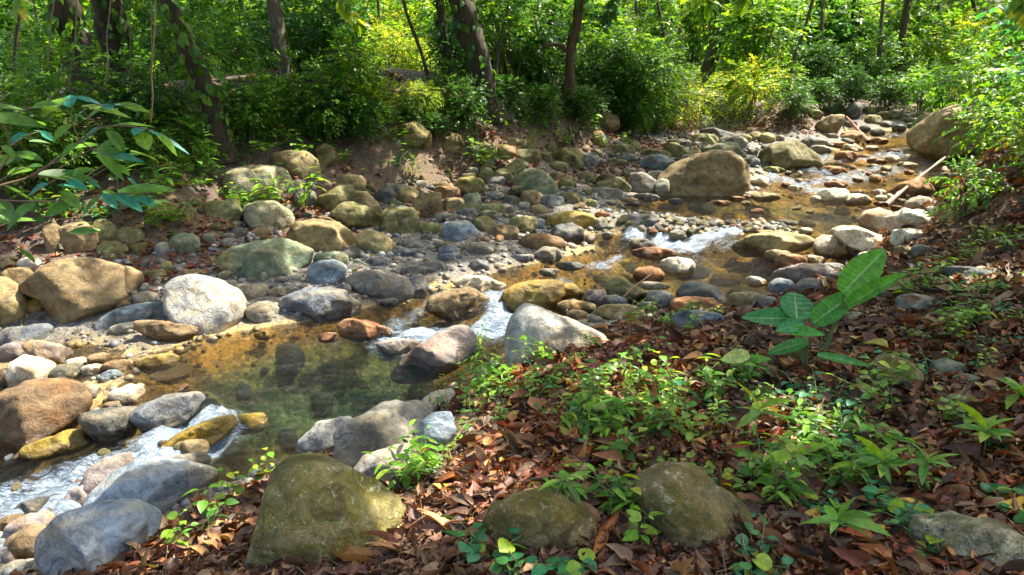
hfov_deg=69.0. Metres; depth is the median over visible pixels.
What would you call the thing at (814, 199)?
stone
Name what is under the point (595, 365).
dry leaf
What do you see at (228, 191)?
ground plant
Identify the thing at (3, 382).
stone
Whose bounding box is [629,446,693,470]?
creeper
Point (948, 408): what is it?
creeper
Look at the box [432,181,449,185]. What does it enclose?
cobble
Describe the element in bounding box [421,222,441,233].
stone
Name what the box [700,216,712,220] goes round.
cobble
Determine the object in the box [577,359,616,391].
seedling
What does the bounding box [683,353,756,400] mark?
leafy plant
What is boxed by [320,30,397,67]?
shrub
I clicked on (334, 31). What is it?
understory shrub
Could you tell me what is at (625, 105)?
shrub
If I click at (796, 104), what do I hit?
shrub
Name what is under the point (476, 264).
stone
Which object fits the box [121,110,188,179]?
shrub
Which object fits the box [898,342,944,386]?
vine patch
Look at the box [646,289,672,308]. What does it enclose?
stone
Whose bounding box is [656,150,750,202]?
boulder
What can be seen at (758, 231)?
stone
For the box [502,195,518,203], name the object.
cobble
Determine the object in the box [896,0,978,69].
understory shrub
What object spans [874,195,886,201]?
stone
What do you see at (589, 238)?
stone
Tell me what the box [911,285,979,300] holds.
dead branch
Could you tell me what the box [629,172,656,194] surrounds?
stone
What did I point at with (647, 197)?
stone
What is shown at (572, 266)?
stone
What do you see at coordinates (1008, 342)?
vine patch
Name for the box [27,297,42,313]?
stone
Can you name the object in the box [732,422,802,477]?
leafy plant
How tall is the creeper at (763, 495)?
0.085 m
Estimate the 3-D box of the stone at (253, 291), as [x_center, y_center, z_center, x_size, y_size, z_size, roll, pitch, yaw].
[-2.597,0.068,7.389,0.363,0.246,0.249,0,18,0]
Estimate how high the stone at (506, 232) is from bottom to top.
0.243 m
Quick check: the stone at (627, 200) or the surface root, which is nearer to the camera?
the surface root
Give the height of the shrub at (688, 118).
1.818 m
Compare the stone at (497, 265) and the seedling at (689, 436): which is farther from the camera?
the stone at (497, 265)
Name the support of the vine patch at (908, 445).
on the leaf litter at (505, 464)
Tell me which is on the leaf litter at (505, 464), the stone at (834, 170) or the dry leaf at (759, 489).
the dry leaf at (759, 489)
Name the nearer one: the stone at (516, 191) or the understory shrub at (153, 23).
the stone at (516, 191)
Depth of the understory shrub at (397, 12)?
22.18 m
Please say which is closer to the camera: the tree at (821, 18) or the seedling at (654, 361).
the seedling at (654, 361)
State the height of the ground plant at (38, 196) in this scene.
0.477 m
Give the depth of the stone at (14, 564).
3.88 m
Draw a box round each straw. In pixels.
[515,476,586,486]
[554,481,572,535]
[556,476,583,493]
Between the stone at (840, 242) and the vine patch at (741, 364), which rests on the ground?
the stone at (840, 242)
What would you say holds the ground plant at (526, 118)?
on the ground
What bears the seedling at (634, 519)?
on the ground
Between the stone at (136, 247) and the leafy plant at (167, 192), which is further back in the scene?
the leafy plant at (167, 192)
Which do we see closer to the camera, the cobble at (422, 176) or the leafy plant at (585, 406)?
the leafy plant at (585, 406)
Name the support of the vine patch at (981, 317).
on the leaf litter at (505, 464)
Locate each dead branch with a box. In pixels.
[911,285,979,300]
[961,374,980,394]
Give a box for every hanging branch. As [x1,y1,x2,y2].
[8,0,35,25]
[336,0,371,36]
[349,0,369,45]
[598,0,619,34]
[678,0,722,23]
[730,0,758,17]
[1008,0,1023,29]
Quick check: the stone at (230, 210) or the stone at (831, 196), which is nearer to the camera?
the stone at (230, 210)
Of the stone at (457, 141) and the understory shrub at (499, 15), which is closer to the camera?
the stone at (457, 141)
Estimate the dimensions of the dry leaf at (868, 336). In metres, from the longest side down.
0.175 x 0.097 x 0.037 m
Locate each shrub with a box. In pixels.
[0,0,49,71]
[0,0,65,83]
[0,0,92,85]
[0,22,131,161]
[0,71,83,202]
[0,95,189,262]
[0,127,57,191]
[9,0,84,45]
[24,109,103,196]
[43,2,97,42]
[69,99,147,175]
[76,36,194,146]
[81,0,129,29]
[89,0,248,81]
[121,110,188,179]
[124,0,216,75]
[124,72,199,140]
[127,9,150,55]
[129,1,217,51]
[138,1,218,80]
[147,3,238,92]
[149,96,221,174]
[188,0,281,75]
[191,0,265,75]
[191,77,266,133]
[200,0,343,74]
[222,60,289,129]
[227,83,286,151]
[231,0,298,69]
[251,71,311,140]
[256,0,340,73]
[260,46,356,144]
[282,80,364,145]
[289,0,371,82]
[290,0,371,66]
[297,5,368,58]
[298,22,399,145]
[317,92,390,149]
[320,0,373,23]
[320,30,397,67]
[326,0,401,40]
[337,0,396,63]
[339,10,431,69]
[341,50,389,111]
[359,78,418,117]
[365,0,447,60]
[370,21,443,71]
[391,88,426,126]
[394,0,513,78]
[395,77,448,118]
[399,0,449,43]
[415,16,468,73]
[417,111,450,141]
[418,57,465,115]
[422,17,469,81]
[443,11,505,72]
[446,73,497,137]
[448,0,586,90]
[481,0,530,64]
[481,0,567,78]
[483,15,563,92]
[487,69,531,119]
[514,20,591,104]
[516,79,566,128]
[520,2,573,74]
[538,0,600,21]
[547,0,637,114]
[553,0,632,72]
[558,81,616,125]
[561,38,642,117]
[563,0,627,57]
[582,0,694,128]
[593,45,674,134]
[598,85,642,131]
[606,89,655,137]
[614,0,687,58]
[617,21,697,88]
[633,60,695,134]
[643,75,672,122]
[645,68,734,132]
[655,0,720,65]
[678,0,773,80]
[699,49,801,126]
[708,0,818,106]
[711,43,759,116]
[731,0,813,58]
[742,0,824,80]
[752,56,811,108]
[756,25,834,90]
[762,72,818,122]
[774,0,867,89]
[777,0,829,27]
[780,35,854,96]
[792,0,888,86]
[803,75,856,114]
[829,3,886,69]
[829,25,913,99]
[830,61,877,109]
[854,3,961,98]
[858,0,942,89]
[862,71,912,111]
[892,56,953,114]
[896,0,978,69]
[897,41,992,128]
[908,1,994,99]
[922,153,1017,224]
[926,11,1022,98]
[932,66,1023,171]
[940,22,1023,111]
[966,38,1023,137]
[967,95,1023,157]
[968,48,1023,135]
[974,4,1023,91]
[975,93,1021,153]
[984,0,1023,77]
[989,90,1023,150]
[994,119,1023,176]
[995,152,1023,176]
[998,37,1023,103]
[1003,86,1023,117]
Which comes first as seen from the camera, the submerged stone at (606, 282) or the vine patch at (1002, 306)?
the vine patch at (1002, 306)
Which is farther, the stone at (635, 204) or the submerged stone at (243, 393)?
the stone at (635, 204)
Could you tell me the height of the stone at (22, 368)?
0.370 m
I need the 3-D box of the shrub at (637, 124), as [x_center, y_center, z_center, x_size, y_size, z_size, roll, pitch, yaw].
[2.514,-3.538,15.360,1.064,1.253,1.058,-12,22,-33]
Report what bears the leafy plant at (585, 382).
on the ground
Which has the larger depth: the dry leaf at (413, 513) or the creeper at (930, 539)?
the dry leaf at (413, 513)
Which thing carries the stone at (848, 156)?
in the stream water
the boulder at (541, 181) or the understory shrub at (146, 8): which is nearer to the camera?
the boulder at (541, 181)
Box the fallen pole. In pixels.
[884,156,945,206]
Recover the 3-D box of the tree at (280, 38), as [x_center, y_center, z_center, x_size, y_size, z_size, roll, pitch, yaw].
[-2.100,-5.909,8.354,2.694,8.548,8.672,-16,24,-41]
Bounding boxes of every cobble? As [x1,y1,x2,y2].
[4,454,13,461]
[9,255,18,261]
[10,482,21,491]
[13,453,24,461]
[31,244,44,250]
[71,328,82,334]
[97,448,112,458]
[132,369,140,374]
[160,237,168,241]
[178,384,188,389]
[190,343,197,348]
[211,224,221,230]
[216,232,225,238]
[251,227,269,239]
[284,204,295,211]
[300,212,312,216]
[340,247,360,258]
[347,263,359,269]
[365,184,375,191]
[394,200,401,204]
[419,174,426,180]
[426,185,434,189]
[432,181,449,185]
[436,242,457,251]
[463,203,476,208]
[481,164,494,169]
[483,159,494,166]
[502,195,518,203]
[520,159,528,167]
[531,204,546,215]
[573,202,585,209]
[582,145,589,151]
[593,149,602,156]
[617,215,627,224]
[626,220,632,225]
[637,225,645,231]
[639,210,649,213]
[642,213,659,220]
[646,218,656,224]
[649,229,657,233]
[655,224,663,231]
[675,221,684,224]
[680,226,686,232]
[686,217,701,221]
[688,221,695,225]
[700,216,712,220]
[707,221,717,226]
[741,201,749,206]
[746,192,751,197]
[750,208,763,214]
[751,225,758,231]
[752,221,762,226]
[763,225,774,230]
[792,205,801,210]
[806,209,814,213]
[841,138,854,143]
[849,165,856,170]
[904,154,910,159]
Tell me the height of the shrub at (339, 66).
1.790 m
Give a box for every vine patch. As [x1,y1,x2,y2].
[417,376,451,410]
[442,362,496,399]
[449,360,478,373]
[456,365,477,384]
[458,375,474,393]
[458,384,503,430]
[476,345,502,363]
[488,385,527,406]
[489,373,532,396]
[490,363,555,382]
[496,375,562,388]
[511,335,552,358]
[520,348,546,383]
[533,395,566,414]
[538,374,566,388]
[554,365,601,376]
[555,371,581,384]
[569,348,586,361]
[571,390,614,421]
[574,331,627,345]
[575,414,618,439]
[578,434,607,450]
[600,336,670,374]
[626,300,654,322]
[627,292,662,316]
[663,441,726,468]
[669,298,727,322]
[671,379,738,418]
[709,471,727,482]
[715,338,780,376]
[743,369,823,399]
[749,436,849,483]
[764,385,814,416]
[775,375,862,406]
[775,394,827,441]
[787,420,883,433]
[790,366,883,424]
[802,457,863,486]
[807,404,870,478]
[808,385,870,411]
[810,387,835,402]
[825,361,927,413]
[846,349,874,367]
[853,415,916,454]
[859,430,915,453]
[898,326,919,336]
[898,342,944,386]
[915,326,991,349]
[949,307,1021,326]
[950,411,1019,458]
[968,359,983,370]
[975,294,1023,316]
[976,329,1023,347]
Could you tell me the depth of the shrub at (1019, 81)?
10.63 m
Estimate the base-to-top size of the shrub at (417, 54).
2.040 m
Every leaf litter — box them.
[0,67,847,317]
[9,136,1023,574]
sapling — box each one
[11,14,21,86]
[32,1,42,78]
[530,0,538,36]
[656,0,667,56]
[677,4,682,63]
[847,0,855,91]
[932,2,939,92]
[971,0,980,37]
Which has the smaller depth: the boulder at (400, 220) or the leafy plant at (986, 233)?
the leafy plant at (986, 233)
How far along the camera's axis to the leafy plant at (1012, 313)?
3.75 m
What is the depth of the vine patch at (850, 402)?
3.37 m
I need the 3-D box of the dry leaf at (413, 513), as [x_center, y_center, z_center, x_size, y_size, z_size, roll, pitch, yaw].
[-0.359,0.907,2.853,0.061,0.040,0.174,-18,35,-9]
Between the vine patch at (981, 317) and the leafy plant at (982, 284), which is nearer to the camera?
the vine patch at (981, 317)
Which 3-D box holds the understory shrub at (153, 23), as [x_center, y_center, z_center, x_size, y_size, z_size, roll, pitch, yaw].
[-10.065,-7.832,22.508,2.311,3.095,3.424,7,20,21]
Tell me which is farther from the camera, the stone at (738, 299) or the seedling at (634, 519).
the stone at (738, 299)
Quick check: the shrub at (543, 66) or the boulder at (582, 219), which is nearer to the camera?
the boulder at (582, 219)
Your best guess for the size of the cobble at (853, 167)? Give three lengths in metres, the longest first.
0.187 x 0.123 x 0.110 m
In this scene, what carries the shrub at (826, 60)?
on the ground
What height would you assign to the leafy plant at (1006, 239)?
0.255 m
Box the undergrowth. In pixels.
[0,37,807,208]
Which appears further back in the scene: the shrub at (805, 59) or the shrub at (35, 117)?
the shrub at (805, 59)
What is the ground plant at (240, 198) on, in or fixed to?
on the ground
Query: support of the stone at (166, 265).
on the ground
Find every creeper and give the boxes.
[402,472,434,487]
[436,434,462,450]
[440,515,526,574]
[497,360,524,382]
[525,548,596,574]
[564,463,626,488]
[570,406,601,431]
[602,458,624,487]
[628,480,647,524]
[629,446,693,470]
[653,308,680,322]
[669,418,713,437]
[680,451,733,479]
[720,470,755,501]
[729,512,793,574]
[739,497,756,518]
[756,494,766,505]
[785,489,849,525]
[838,433,907,460]
[861,479,928,514]
[861,479,933,516]
[870,504,934,533]
[874,347,914,360]
[911,515,944,559]
[923,386,989,423]
[958,281,1009,292]
[980,483,1023,522]
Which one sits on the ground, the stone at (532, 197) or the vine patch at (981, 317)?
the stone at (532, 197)
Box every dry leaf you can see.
[153,543,180,557]
[164,557,179,574]
[271,568,278,574]
[301,566,310,574]
[330,546,382,562]
[365,537,425,551]
[408,507,423,521]
[416,508,472,532]
[433,483,451,489]
[450,399,462,406]
[464,505,473,520]
[466,480,488,509]
[498,494,507,499]
[510,389,528,398]
[515,433,541,450]
[585,361,605,368]
[593,508,618,554]
[636,451,649,460]
[729,549,745,557]
[736,492,758,504]
[750,522,761,540]
[753,527,788,549]
[756,486,779,502]
[757,423,774,431]
[777,371,796,379]
[863,331,877,345]
[873,555,900,565]
[888,407,913,425]
[898,448,946,457]
[930,368,953,376]
[946,352,969,362]
[1015,425,1023,437]
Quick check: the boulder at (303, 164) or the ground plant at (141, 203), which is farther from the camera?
the boulder at (303, 164)
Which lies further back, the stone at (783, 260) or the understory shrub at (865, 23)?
the understory shrub at (865, 23)
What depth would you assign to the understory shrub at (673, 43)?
18.52 m
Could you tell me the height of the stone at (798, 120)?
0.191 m
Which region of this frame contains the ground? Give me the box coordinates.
[0,0,1023,566]
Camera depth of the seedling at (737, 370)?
3.74 m
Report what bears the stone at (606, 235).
on the stream water
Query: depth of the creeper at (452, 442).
3.66 m
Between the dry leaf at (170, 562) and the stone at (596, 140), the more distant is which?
the stone at (596, 140)
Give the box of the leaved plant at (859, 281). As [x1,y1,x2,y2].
[721,249,906,366]
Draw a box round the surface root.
[406,444,459,490]
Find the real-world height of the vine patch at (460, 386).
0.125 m
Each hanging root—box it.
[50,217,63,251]
[568,124,574,144]
[578,128,582,141]
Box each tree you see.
[33,0,128,115]
[80,0,158,95]
[151,0,253,165]
[259,0,306,123]
[376,0,381,67]
[402,0,433,96]
[431,0,467,89]
[440,0,522,125]
[494,0,509,82]
[538,0,562,46]
[538,0,588,120]
[634,0,639,68]
[696,0,734,82]
[786,0,814,95]
[819,0,823,87]
[873,0,884,96]
[888,0,912,96]
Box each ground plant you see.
[0,182,83,207]
[18,189,59,225]
[34,185,88,203]
[42,156,65,189]
[43,198,70,217]
[56,198,140,218]
[71,208,108,217]
[75,198,115,219]
[107,151,130,186]
[121,193,157,214]
[127,163,182,198]
[131,192,179,229]
[144,101,176,128]
[144,211,162,228]
[161,198,201,226]
[162,163,188,187]
[167,160,181,179]
[171,103,200,130]
[173,109,205,137]
[186,155,214,179]
[200,154,229,178]
[216,182,240,202]
[228,137,241,155]
[228,185,253,207]
[240,141,276,155]
[248,174,288,200]
[270,124,305,149]
[273,166,329,207]
[290,143,312,150]
[333,145,351,165]
[370,147,416,165]
[374,103,400,125]
[384,117,405,143]
[403,155,423,176]
[418,118,452,130]
[463,136,481,164]
[476,154,488,163]
[477,139,507,163]
[522,110,532,128]
[526,138,537,149]
[536,116,550,129]
[552,125,582,146]
[583,113,601,130]
[595,131,610,147]
[618,132,629,143]
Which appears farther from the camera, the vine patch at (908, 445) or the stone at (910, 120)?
the stone at (910, 120)
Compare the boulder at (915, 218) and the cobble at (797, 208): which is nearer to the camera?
the boulder at (915, 218)
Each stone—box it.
[0,260,15,269]
[0,266,32,283]
[0,341,25,361]
[0,370,6,388]
[0,513,25,531]
[0,547,17,563]
[0,559,27,574]
[2,510,55,538]
[4,523,45,558]
[5,354,56,387]
[14,496,49,513]
[16,255,45,268]
[24,560,38,569]
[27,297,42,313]
[41,223,59,252]
[48,362,84,379]
[58,221,99,252]
[63,357,87,365]
[64,485,87,505]
[80,363,101,376]
[83,383,101,398]
[87,352,111,363]
[92,219,116,242]
[96,241,127,259]
[99,359,131,372]
[99,376,110,382]
[100,369,122,378]
[102,401,124,407]
[107,384,145,405]
[109,322,135,334]
[111,226,145,246]
[114,298,132,308]
[128,241,150,253]
[130,291,159,303]
[134,353,179,371]
[143,269,167,277]
[153,364,192,381]
[154,242,171,255]
[157,440,166,446]
[160,261,172,270]
[170,233,200,253]
[170,452,210,464]
[172,264,186,271]
[173,439,209,453]
[175,269,205,276]
[191,398,220,417]
[201,232,216,242]
[202,198,242,222]
[210,433,248,469]
[210,464,230,480]
[216,465,252,482]
[217,270,235,279]
[220,238,235,246]
[224,280,237,286]
[225,233,235,237]
[230,221,246,226]
[231,227,245,236]
[233,412,267,435]
[235,283,269,299]
[236,382,251,400]
[244,301,280,322]
[245,233,255,238]
[254,330,275,340]
[257,461,275,468]
[261,272,266,280]
[266,287,292,296]
[275,342,305,375]
[277,429,298,450]
[292,189,315,206]
[301,182,322,189]
[306,259,347,284]
[308,143,337,167]
[311,173,321,181]
[311,392,332,417]
[313,251,348,264]
[315,184,353,210]
[318,216,349,228]
[318,332,338,342]
[333,174,366,190]
[335,174,344,178]
[337,283,351,293]
[350,190,381,214]
[356,230,395,252]
[365,257,390,265]
[375,188,394,203]
[379,128,388,136]
[379,297,398,307]
[385,183,396,188]
[393,248,424,256]
[394,139,402,146]
[395,184,406,191]
[398,186,418,202]
[400,266,435,276]
[409,273,428,298]
[411,380,435,400]
[412,192,442,216]
[416,180,427,186]
[418,411,456,452]
[420,234,437,239]
[420,260,443,270]
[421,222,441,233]
[421,388,455,411]
[432,240,443,247]
[433,186,460,198]
[436,213,460,221]
[437,253,462,260]
[438,244,457,254]
[440,130,464,148]
[442,197,464,212]
[442,220,482,240]
[444,133,462,153]
[454,176,484,195]
[458,208,478,216]
[461,173,476,176]
[462,242,495,250]
[464,167,478,173]
[464,193,480,205]
[464,242,494,253]
[469,259,488,270]
[470,145,478,153]
[471,216,495,231]
[476,203,505,215]
[476,237,485,241]
[478,142,496,155]
[479,167,493,180]
[479,210,497,217]
[486,176,506,185]
[487,184,497,189]
[487,191,503,199]
[488,224,518,239]
[492,213,501,220]
[493,168,516,183]
[493,262,504,268]
[495,235,503,241]
[497,144,515,158]
[498,187,508,193]
[503,204,513,213]
[504,158,525,173]
[506,137,517,145]
[508,215,537,233]
[509,186,523,196]
[511,254,533,262]
[515,149,540,164]
[516,202,529,209]
[517,139,526,148]
[519,212,532,215]
[520,190,542,204]
[535,229,547,233]
[535,246,561,263]
[536,218,544,228]
[538,214,549,220]
[539,268,558,276]
[541,153,550,161]
[541,194,563,205]
[546,142,555,151]
[549,161,568,172]
[549,171,563,179]
[555,262,584,270]
[557,178,576,187]
[557,300,585,315]
[558,192,580,202]
[562,187,577,192]
[562,283,584,300]
[564,174,572,179]
[566,310,587,320]
[578,171,594,184]
[580,198,597,206]
[582,188,591,195]
[582,209,591,212]
[582,302,596,313]
[583,152,599,167]
[583,289,606,307]
[585,233,594,243]
[587,315,602,322]
[588,125,599,133]
[591,131,604,145]
[591,187,622,198]
[593,274,612,286]
[594,112,619,132]
[594,211,610,217]
[594,217,607,229]
[595,180,618,188]
[602,231,613,239]
[603,294,627,304]
[604,201,616,205]
[605,159,627,165]
[605,276,646,305]
[610,144,634,153]
[611,168,621,174]
[613,140,623,144]
[618,152,636,161]
[621,198,633,202]
[622,262,638,274]
[623,168,636,172]
[627,141,640,150]
[628,202,641,206]
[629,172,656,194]
[629,238,651,249]
[633,266,664,281]
[634,193,659,201]
[638,281,669,289]
[638,301,654,310]
[640,149,671,157]
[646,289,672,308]
[647,170,661,178]
[655,178,669,199]
[658,202,675,209]
[661,257,694,276]
[663,142,692,156]
[666,139,680,142]
[669,198,683,204]
[669,230,685,240]
[679,154,690,159]
[680,141,691,146]
[680,265,709,279]
[688,203,715,213]
[689,146,700,153]
[691,133,718,144]
[691,142,707,146]
[693,115,711,129]
[699,127,735,138]
[709,273,742,286]
[713,200,730,206]
[718,135,747,147]
[726,285,767,297]
[728,291,758,307]
[729,196,744,201]
[742,135,751,141]
[744,276,766,287]
[746,149,758,154]
[750,131,761,140]
[750,158,759,166]
[750,174,768,187]
[750,214,763,219]
[751,192,780,202]
[752,294,776,307]
[754,229,773,232]
[760,132,775,142]
[760,144,769,148]
[763,166,784,173]
[764,249,791,262]
[768,278,795,292]
[774,253,807,268]
[776,135,784,140]
[781,182,790,188]
[781,350,811,359]
[787,185,802,190]
[795,118,806,123]
[795,278,822,291]
[797,105,817,113]
[798,218,815,227]
[799,227,812,235]
[800,136,829,146]
[802,179,814,184]
[803,255,826,263]
[804,124,811,129]
[807,109,822,118]
[810,145,831,155]
[810,196,820,203]
[813,234,838,259]
[816,114,844,133]
[817,188,849,205]
[819,166,847,177]
[823,133,838,137]
[824,181,847,188]
[824,262,843,270]
[825,107,838,113]
[826,271,840,279]
[828,245,856,259]
[831,225,845,245]
[833,142,846,147]
[834,151,857,163]
[834,205,850,215]
[840,130,862,138]
[840,133,861,142]
[842,144,859,151]
[842,311,863,320]
[843,121,857,127]
[844,193,871,206]
[845,101,861,118]
[852,178,863,182]
[858,155,868,158]
[859,125,870,133]
[862,107,876,113]
[864,114,881,123]
[865,146,878,151]
[867,158,887,164]
[867,164,878,169]
[869,175,880,183]
[870,129,885,136]
[871,137,888,144]
[873,189,885,195]
[873,201,889,206]
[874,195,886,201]
[876,111,902,119]
[877,107,885,111]
[879,121,894,126]
[879,172,887,175]
[880,166,891,172]
[885,155,899,163]
[886,149,899,154]
[890,205,903,211]
[890,228,922,245]
[891,124,906,133]
[894,245,910,252]
[895,199,906,203]
[897,162,916,169]
[900,117,923,122]
[904,170,914,174]
[910,244,932,256]
[925,206,937,213]
[930,358,968,372]
[931,172,962,191]
[940,210,959,224]
[946,393,979,404]
[952,373,984,381]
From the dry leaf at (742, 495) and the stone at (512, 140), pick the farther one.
the stone at (512, 140)
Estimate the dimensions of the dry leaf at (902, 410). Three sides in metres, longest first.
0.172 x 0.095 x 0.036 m
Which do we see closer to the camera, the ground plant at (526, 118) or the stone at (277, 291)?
the stone at (277, 291)
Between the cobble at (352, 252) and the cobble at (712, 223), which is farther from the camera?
the cobble at (712, 223)
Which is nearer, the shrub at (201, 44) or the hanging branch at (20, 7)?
the hanging branch at (20, 7)
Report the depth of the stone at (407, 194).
10.51 m
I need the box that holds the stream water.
[0,130,967,562]
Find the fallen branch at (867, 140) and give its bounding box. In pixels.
[845,116,870,143]
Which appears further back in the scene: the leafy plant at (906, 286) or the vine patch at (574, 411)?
the leafy plant at (906, 286)
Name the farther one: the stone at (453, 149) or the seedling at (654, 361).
the stone at (453, 149)
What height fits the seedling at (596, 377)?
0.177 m
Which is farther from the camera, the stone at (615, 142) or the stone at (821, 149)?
the stone at (821, 149)
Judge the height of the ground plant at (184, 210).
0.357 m
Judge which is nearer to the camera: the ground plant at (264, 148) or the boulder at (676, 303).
the boulder at (676, 303)
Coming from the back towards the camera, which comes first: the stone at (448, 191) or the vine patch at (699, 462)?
the stone at (448, 191)
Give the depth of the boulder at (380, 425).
3.90 m
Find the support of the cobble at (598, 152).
on the ground
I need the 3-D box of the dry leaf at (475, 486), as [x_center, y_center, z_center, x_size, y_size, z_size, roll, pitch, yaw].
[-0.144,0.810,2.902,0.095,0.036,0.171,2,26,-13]
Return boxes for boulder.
[0,276,27,325]
[0,323,54,345]
[0,377,92,471]
[18,257,144,323]
[18,428,94,460]
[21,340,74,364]
[34,498,161,574]
[78,406,137,449]
[79,452,134,494]
[82,456,218,513]
[93,301,163,330]
[129,391,205,438]
[133,320,198,341]
[163,274,246,334]
[164,414,236,446]
[215,238,313,280]
[222,164,294,201]
[242,200,294,230]
[244,453,405,567]
[271,150,321,178]
[278,286,361,322]
[286,218,357,250]
[293,416,351,454]
[330,201,381,227]
[332,400,433,467]
[337,318,391,342]
[345,269,414,301]
[354,444,429,481]
[375,338,419,356]
[381,207,421,234]
[390,325,478,383]
[396,121,431,150]
[425,286,489,323]
[453,275,505,295]
[481,488,597,549]
[498,279,564,312]
[504,303,607,367]
[514,169,558,194]
[518,233,566,249]
[545,211,596,227]
[550,222,584,244]
[552,147,584,167]
[593,304,644,319]
[595,173,631,192]
[631,247,677,260]
[633,461,753,548]
[637,154,673,170]
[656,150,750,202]
[668,296,719,311]
[673,310,724,325]
[675,281,727,304]
[700,141,746,157]
[731,230,814,257]
[757,140,824,173]
[766,263,835,286]
[834,226,883,251]
[858,208,892,232]
[874,354,924,390]
[882,510,1023,565]
[884,208,931,231]
[886,177,935,199]
[895,293,944,311]
[904,196,932,209]
[906,102,999,164]
[944,266,994,278]
[950,451,992,462]
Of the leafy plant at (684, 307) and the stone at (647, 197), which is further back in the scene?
the stone at (647, 197)
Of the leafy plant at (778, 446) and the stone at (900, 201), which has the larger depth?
the stone at (900, 201)
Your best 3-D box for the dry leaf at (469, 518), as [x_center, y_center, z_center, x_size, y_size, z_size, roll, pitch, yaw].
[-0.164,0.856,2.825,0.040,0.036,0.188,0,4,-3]
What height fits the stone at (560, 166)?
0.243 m
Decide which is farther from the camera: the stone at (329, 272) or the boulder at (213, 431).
the stone at (329, 272)
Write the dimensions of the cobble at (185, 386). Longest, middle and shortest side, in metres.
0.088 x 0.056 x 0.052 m
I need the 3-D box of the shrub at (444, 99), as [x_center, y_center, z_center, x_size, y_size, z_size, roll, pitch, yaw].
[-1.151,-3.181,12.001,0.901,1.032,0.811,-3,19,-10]
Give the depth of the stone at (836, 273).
6.87 m
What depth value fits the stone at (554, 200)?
10.55 m
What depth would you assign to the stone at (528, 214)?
10.13 m
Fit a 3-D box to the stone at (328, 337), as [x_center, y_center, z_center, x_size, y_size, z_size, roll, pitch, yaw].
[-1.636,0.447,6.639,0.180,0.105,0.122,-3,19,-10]
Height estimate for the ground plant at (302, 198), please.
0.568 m
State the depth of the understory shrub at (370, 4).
27.11 m
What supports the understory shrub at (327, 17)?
on the ground
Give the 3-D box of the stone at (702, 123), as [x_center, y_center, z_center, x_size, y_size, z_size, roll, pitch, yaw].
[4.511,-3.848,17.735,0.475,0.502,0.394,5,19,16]
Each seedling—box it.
[160,509,198,545]
[182,483,239,529]
[213,468,248,499]
[248,447,274,480]
[474,337,489,359]
[476,379,489,394]
[540,347,555,359]
[563,379,592,416]
[569,474,586,494]
[570,368,601,390]
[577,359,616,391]
[592,396,626,434]
[600,461,641,505]
[612,426,647,461]
[615,369,652,405]
[622,505,664,543]
[637,351,671,384]
[643,406,676,436]
[658,384,685,420]
[675,401,708,441]
[682,312,703,329]
[697,356,735,397]
[730,363,745,378]
[733,380,793,435]
[736,451,773,489]
[740,380,769,406]
[754,443,815,495]
[770,434,831,471]
[786,411,822,441]
[800,497,892,537]
[806,428,851,470]
[853,434,910,478]
[857,356,894,393]
[889,358,925,388]
[896,440,960,489]
[905,462,941,489]
[934,311,968,338]
[940,274,969,296]
[943,343,958,361]
[953,401,1016,456]
[977,344,999,366]
[994,377,1023,410]
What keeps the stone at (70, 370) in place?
on the ground
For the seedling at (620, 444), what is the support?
on the ground
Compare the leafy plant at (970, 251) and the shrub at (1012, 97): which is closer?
the leafy plant at (970, 251)
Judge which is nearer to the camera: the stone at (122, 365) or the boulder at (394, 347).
the stone at (122, 365)
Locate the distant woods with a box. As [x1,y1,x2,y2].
[29,0,1014,83]
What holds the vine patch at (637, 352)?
on the leaf litter at (505, 464)
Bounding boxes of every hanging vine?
[47,0,53,68]
[67,0,77,90]
[104,0,110,83]
[129,0,132,102]
[150,0,155,121]
[151,1,153,96]
[822,1,824,42]
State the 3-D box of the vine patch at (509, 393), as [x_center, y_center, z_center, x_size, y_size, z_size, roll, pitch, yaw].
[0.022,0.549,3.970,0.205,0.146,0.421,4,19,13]
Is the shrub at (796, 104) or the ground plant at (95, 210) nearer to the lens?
the ground plant at (95, 210)
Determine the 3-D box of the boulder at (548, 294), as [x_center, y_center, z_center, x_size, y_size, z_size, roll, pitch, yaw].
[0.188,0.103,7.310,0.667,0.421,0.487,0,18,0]
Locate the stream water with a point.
(150, 448)
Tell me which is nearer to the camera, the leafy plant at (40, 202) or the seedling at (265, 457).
the seedling at (265, 457)
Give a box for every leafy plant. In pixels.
[31,196,48,209]
[158,181,174,194]
[185,175,202,187]
[362,443,436,492]
[388,436,438,480]
[395,419,443,466]
[408,443,452,475]
[457,345,487,371]
[463,356,513,391]
[465,367,496,391]
[469,353,518,387]
[476,322,492,345]
[490,402,516,419]
[524,377,560,397]
[528,457,593,503]
[530,357,572,389]
[541,391,597,435]
[564,375,607,418]
[573,368,615,402]
[583,463,641,513]
[585,408,633,437]
[589,388,640,428]
[595,433,631,457]
[609,352,656,388]
[616,384,686,436]
[620,386,668,417]
[650,376,674,393]
[651,356,696,394]
[656,383,688,408]
[674,300,712,320]
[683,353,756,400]
[706,397,737,429]
[724,346,771,383]
[731,356,763,386]
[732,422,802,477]
[752,384,776,399]
[759,461,807,506]
[779,398,845,460]
[801,403,863,441]
[806,434,879,490]
[827,402,869,444]
[828,397,868,421]
[828,438,904,483]
[891,271,928,293]
[905,261,957,291]
[923,252,963,273]
[932,303,979,334]
[936,297,980,319]
[942,289,998,321]
[953,235,986,260]
[961,218,1003,241]
[969,272,1013,293]
[989,224,1023,247]
[999,308,1022,322]
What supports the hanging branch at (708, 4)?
hanging from the shade tree
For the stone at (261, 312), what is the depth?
6.93 m
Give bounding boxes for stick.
[622,272,653,297]
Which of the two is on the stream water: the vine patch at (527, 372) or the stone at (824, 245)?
the stone at (824, 245)
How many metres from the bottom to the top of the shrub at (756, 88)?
1.853 m
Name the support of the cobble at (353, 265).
on the ground

